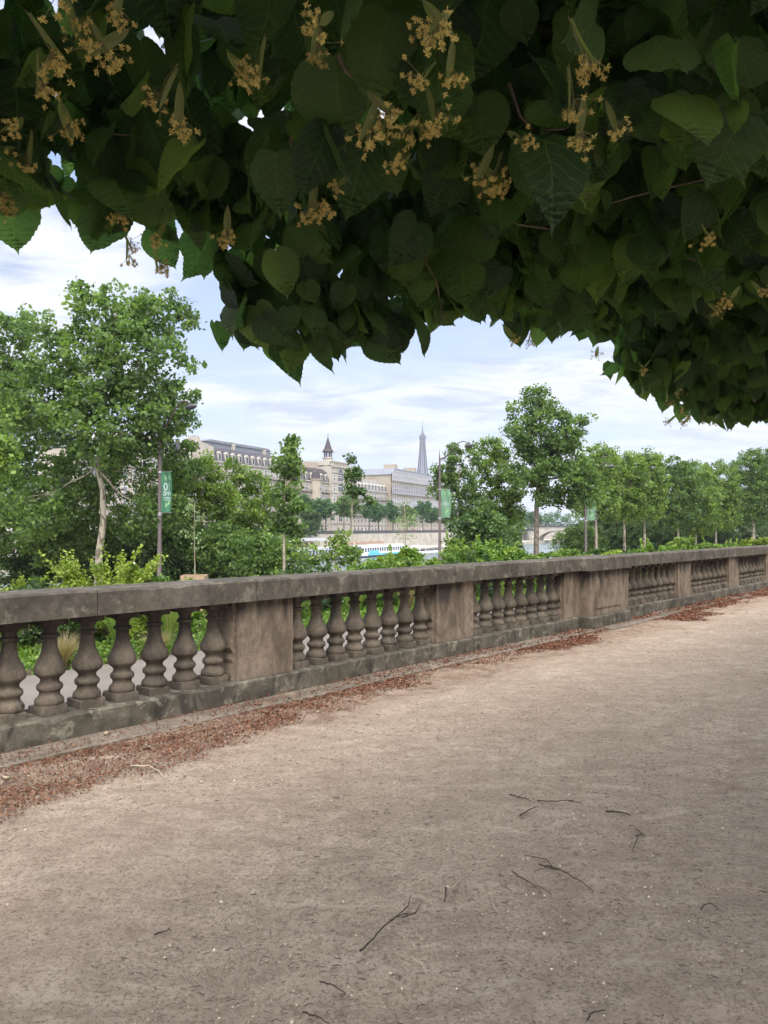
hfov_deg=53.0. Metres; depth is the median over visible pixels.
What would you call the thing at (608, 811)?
fallen twig
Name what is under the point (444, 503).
street lamp
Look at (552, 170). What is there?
linden tree
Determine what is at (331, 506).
street tree
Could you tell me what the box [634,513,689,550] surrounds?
tall shrub
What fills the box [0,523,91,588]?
tall shrub
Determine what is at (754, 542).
garden bush
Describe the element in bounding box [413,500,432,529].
street tree
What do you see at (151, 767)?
fallen twig
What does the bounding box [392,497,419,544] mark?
sapling
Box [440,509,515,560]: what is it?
tall shrub
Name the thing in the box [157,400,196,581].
street lamp
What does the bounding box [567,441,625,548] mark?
tree
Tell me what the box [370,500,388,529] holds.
street tree
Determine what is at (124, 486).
window
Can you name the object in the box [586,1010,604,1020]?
fallen twig
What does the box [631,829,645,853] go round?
fallen twig
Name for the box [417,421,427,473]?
lattice tower
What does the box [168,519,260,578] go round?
tall shrub
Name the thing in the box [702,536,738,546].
garden bush
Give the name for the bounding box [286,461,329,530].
apartment building
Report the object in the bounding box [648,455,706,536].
tree
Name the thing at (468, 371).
sky
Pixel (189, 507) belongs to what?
sapling
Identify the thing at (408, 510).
street tree
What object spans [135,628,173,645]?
ornamental grass
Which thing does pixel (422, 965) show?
fallen twig
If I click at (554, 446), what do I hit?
plane tree
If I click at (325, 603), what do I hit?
garden bush
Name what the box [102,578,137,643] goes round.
shrub
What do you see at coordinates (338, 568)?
garden bush
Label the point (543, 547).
water
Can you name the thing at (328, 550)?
barge
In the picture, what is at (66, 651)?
ornamental grass
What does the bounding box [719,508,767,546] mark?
tall shrub
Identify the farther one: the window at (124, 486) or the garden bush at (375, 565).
the window at (124, 486)
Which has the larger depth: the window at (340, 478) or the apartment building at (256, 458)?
the window at (340, 478)
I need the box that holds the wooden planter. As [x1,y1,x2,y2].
[180,574,207,613]
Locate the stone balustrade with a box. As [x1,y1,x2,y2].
[0,545,767,753]
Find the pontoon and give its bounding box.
[411,545,442,552]
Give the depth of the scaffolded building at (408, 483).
366.47 m
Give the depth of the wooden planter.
13.29 m
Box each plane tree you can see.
[0,276,209,584]
[0,303,107,570]
[497,382,610,555]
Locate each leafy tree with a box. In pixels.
[162,448,252,569]
[213,457,291,562]
[425,441,507,541]
[473,434,532,540]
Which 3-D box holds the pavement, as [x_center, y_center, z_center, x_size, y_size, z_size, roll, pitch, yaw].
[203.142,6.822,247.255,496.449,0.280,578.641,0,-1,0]
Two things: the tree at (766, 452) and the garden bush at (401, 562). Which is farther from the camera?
the tree at (766, 452)
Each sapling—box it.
[179,497,205,575]
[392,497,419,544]
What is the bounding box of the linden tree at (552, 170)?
[0,0,767,430]
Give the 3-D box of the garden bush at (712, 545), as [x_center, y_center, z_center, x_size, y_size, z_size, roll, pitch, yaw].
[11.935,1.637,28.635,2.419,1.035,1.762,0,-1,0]
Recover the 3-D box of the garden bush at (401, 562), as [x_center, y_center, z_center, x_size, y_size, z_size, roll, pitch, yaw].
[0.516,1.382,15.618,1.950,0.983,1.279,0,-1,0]
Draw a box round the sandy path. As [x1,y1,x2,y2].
[0,596,767,1023]
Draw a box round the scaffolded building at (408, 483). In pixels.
[362,464,446,529]
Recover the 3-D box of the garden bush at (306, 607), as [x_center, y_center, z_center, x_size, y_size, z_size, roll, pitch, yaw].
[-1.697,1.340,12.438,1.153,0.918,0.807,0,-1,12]
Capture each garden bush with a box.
[0,570,66,649]
[6,575,105,647]
[38,540,168,645]
[122,572,206,632]
[200,572,302,620]
[254,567,313,618]
[275,562,344,611]
[333,559,377,600]
[341,556,411,609]
[362,557,442,597]
[383,544,426,566]
[438,531,467,562]
[441,548,512,597]
[444,534,526,562]
[466,547,542,588]
[521,548,582,586]
[580,548,641,575]
[587,549,634,574]
[627,538,679,574]
[629,547,682,552]
[666,535,710,550]
[700,542,721,548]
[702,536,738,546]
[736,537,767,546]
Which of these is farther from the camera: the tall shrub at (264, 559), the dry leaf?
the tall shrub at (264, 559)
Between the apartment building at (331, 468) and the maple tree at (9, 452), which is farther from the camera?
the apartment building at (331, 468)
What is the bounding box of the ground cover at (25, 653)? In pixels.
[17,572,659,673]
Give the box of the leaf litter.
[0,586,767,822]
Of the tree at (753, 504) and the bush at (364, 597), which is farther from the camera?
the tree at (753, 504)
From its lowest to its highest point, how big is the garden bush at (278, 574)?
0.849 m
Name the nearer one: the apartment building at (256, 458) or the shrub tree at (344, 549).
the shrub tree at (344, 549)
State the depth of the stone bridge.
434.93 m
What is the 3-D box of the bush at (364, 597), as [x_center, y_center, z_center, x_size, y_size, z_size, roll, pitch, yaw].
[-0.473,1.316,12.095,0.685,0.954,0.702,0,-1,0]
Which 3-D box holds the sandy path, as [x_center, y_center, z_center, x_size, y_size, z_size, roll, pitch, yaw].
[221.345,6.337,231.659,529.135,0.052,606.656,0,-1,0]
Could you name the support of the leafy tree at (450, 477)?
on the street kerb
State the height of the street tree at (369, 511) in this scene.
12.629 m
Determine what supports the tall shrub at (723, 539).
on the bank wall
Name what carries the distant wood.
on the far street
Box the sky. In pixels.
[0,0,767,527]
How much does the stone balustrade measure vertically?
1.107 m
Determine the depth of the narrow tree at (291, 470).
36.81 m
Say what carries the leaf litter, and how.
on the sandy path
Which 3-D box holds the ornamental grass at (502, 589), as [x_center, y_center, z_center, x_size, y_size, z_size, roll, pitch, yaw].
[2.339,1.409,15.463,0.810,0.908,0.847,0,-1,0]
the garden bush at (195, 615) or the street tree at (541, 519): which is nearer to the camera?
the garden bush at (195, 615)
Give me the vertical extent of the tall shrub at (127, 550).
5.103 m
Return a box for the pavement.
[19,605,535,708]
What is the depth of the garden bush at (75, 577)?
10.08 m
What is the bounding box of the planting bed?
[18,606,411,675]
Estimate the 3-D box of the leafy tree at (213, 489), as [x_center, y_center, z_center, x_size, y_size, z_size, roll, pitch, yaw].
[-11.281,0.962,48.038,6.986,9.982,4.671,0,-1,0]
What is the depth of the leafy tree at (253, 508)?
51.53 m
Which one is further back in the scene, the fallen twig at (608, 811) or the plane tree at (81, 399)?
the plane tree at (81, 399)
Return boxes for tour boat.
[353,542,404,557]
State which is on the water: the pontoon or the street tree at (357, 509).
the pontoon
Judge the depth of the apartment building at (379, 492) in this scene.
338.98 m
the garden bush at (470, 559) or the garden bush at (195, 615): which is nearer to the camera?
the garden bush at (195, 615)
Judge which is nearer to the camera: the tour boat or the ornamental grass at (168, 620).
the ornamental grass at (168, 620)
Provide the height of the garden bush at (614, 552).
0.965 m
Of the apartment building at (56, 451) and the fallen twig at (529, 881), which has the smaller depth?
the fallen twig at (529, 881)
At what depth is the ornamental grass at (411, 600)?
13.13 m
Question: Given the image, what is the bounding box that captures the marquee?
[294,538,326,547]
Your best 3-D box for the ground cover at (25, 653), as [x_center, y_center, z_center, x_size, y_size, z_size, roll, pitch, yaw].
[4.406,1.829,19.230,2.477,0.271,34.052,-1,-2,41]
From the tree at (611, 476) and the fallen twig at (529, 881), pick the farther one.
the tree at (611, 476)
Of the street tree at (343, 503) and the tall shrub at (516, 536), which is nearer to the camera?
the tall shrub at (516, 536)
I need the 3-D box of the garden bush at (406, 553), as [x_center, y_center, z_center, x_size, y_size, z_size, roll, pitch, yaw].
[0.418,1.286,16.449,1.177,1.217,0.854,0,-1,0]
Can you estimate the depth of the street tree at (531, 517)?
483.53 m
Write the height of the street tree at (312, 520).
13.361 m
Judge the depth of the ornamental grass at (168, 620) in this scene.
9.53 m
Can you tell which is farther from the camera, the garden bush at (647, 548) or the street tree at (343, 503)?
the street tree at (343, 503)
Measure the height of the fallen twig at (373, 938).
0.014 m
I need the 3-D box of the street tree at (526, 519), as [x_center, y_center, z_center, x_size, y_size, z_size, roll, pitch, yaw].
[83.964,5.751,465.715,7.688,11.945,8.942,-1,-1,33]
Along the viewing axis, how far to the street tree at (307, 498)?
238.05 m
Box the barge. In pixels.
[288,547,348,562]
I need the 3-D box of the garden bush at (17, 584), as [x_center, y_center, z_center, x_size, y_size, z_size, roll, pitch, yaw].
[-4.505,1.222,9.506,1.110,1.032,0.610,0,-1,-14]
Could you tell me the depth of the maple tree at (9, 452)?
24.03 m
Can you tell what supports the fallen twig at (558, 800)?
on the sandy path
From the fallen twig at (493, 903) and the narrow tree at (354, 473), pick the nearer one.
the fallen twig at (493, 903)
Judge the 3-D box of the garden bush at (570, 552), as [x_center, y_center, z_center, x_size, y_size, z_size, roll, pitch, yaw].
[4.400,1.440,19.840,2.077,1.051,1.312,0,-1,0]
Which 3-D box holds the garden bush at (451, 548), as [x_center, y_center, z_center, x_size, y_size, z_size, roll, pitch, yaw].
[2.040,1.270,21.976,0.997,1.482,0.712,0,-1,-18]
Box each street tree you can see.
[296,493,315,517]
[300,508,324,542]
[311,497,330,530]
[322,499,339,530]
[334,495,354,529]
[347,494,361,530]
[358,500,382,530]
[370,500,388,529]
[386,500,402,529]
[400,504,418,529]
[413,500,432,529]
[423,507,437,529]
[519,514,529,529]
[526,511,533,524]
[539,515,545,524]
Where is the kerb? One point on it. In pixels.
(94, 737)
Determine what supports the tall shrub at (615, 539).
on the bank wall
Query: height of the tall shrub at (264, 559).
4.656 m
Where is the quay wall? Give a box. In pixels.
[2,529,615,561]
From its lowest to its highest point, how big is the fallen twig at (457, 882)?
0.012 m
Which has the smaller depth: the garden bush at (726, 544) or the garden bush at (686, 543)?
the garden bush at (686, 543)
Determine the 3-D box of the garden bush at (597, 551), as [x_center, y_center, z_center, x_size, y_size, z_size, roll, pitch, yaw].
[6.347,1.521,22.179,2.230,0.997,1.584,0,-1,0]
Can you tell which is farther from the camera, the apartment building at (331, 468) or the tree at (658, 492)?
the apartment building at (331, 468)
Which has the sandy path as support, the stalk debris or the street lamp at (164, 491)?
the stalk debris
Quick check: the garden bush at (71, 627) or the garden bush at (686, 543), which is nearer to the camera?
the garden bush at (71, 627)
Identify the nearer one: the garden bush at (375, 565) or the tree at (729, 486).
the garden bush at (375, 565)
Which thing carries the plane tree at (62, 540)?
on the street
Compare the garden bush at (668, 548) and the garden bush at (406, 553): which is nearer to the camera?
the garden bush at (406, 553)
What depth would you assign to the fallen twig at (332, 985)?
2.50 m
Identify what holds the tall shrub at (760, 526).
on the bank wall
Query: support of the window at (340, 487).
in the apartment building at (331, 468)
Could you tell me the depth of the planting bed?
9.22 m
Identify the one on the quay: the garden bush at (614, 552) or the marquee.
the marquee
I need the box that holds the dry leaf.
[1,775,11,780]
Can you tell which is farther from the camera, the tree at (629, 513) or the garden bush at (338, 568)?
the tree at (629, 513)
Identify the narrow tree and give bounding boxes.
[265,433,312,570]
[340,452,376,564]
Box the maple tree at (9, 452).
[0,430,23,491]
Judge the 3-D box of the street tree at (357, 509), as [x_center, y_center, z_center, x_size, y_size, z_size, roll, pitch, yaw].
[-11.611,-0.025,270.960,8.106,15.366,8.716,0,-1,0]
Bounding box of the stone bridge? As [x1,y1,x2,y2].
[524,524,757,540]
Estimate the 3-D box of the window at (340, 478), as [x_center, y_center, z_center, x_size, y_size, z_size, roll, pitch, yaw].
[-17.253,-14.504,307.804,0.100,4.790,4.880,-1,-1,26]
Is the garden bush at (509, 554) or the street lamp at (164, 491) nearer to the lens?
the garden bush at (509, 554)
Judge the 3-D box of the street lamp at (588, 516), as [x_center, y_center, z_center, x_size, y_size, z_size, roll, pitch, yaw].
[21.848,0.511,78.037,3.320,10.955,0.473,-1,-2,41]
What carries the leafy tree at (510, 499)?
on the street kerb
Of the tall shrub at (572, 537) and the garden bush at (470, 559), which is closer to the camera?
the garden bush at (470, 559)
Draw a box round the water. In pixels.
[0,542,578,589]
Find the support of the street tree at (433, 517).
on the far street
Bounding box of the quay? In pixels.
[0,539,557,580]
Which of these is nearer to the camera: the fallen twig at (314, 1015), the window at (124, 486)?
the fallen twig at (314, 1015)
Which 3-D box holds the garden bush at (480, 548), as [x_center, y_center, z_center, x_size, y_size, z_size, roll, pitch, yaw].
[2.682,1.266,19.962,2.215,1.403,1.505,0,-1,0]
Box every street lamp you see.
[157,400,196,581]
[438,441,473,559]
[584,463,613,551]
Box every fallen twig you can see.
[130,765,163,783]
[302,1011,328,1023]
[320,981,345,993]
[359,895,419,951]
[411,957,427,983]
[448,870,460,888]
[486,890,502,925]
[512,870,551,894]
[526,855,593,891]
[537,800,581,804]
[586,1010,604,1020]
[606,810,629,815]
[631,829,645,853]
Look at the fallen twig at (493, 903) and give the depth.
3.05 m
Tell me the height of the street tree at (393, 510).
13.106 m
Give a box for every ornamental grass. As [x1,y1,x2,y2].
[36,630,79,668]
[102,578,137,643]
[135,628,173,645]
[161,578,178,651]
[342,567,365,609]
[395,590,414,609]
[490,581,514,597]
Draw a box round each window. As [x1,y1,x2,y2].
[123,483,126,491]
[338,470,343,481]
[338,484,343,491]
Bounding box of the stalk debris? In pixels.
[0,609,767,1023]
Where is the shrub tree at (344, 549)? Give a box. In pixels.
[286,528,364,571]
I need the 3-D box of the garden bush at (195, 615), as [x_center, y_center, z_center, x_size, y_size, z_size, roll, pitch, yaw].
[-3.258,1.285,11.085,1.709,0.986,1.065,0,-1,0]
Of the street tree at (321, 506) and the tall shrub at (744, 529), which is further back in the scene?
the street tree at (321, 506)
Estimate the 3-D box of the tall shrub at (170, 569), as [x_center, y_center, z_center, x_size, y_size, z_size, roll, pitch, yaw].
[-12.778,2.789,45.838,4.329,5.712,3.928,0,-1,0]
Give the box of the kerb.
[0,591,767,769]
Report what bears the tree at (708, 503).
on the street kerb
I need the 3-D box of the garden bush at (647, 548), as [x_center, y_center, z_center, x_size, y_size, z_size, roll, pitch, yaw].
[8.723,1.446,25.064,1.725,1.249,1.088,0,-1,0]
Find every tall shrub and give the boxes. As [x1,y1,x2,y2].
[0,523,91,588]
[71,532,144,584]
[131,512,202,581]
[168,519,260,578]
[215,527,304,577]
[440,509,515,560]
[503,523,528,557]
[547,520,609,553]
[582,511,652,553]
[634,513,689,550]
[679,517,737,545]
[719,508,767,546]
[750,520,767,539]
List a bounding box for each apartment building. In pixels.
[38,430,172,529]
[166,435,286,529]
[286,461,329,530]
[305,438,350,530]
[352,477,387,530]
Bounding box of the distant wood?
[447,509,738,533]
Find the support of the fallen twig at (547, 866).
on the sandy path

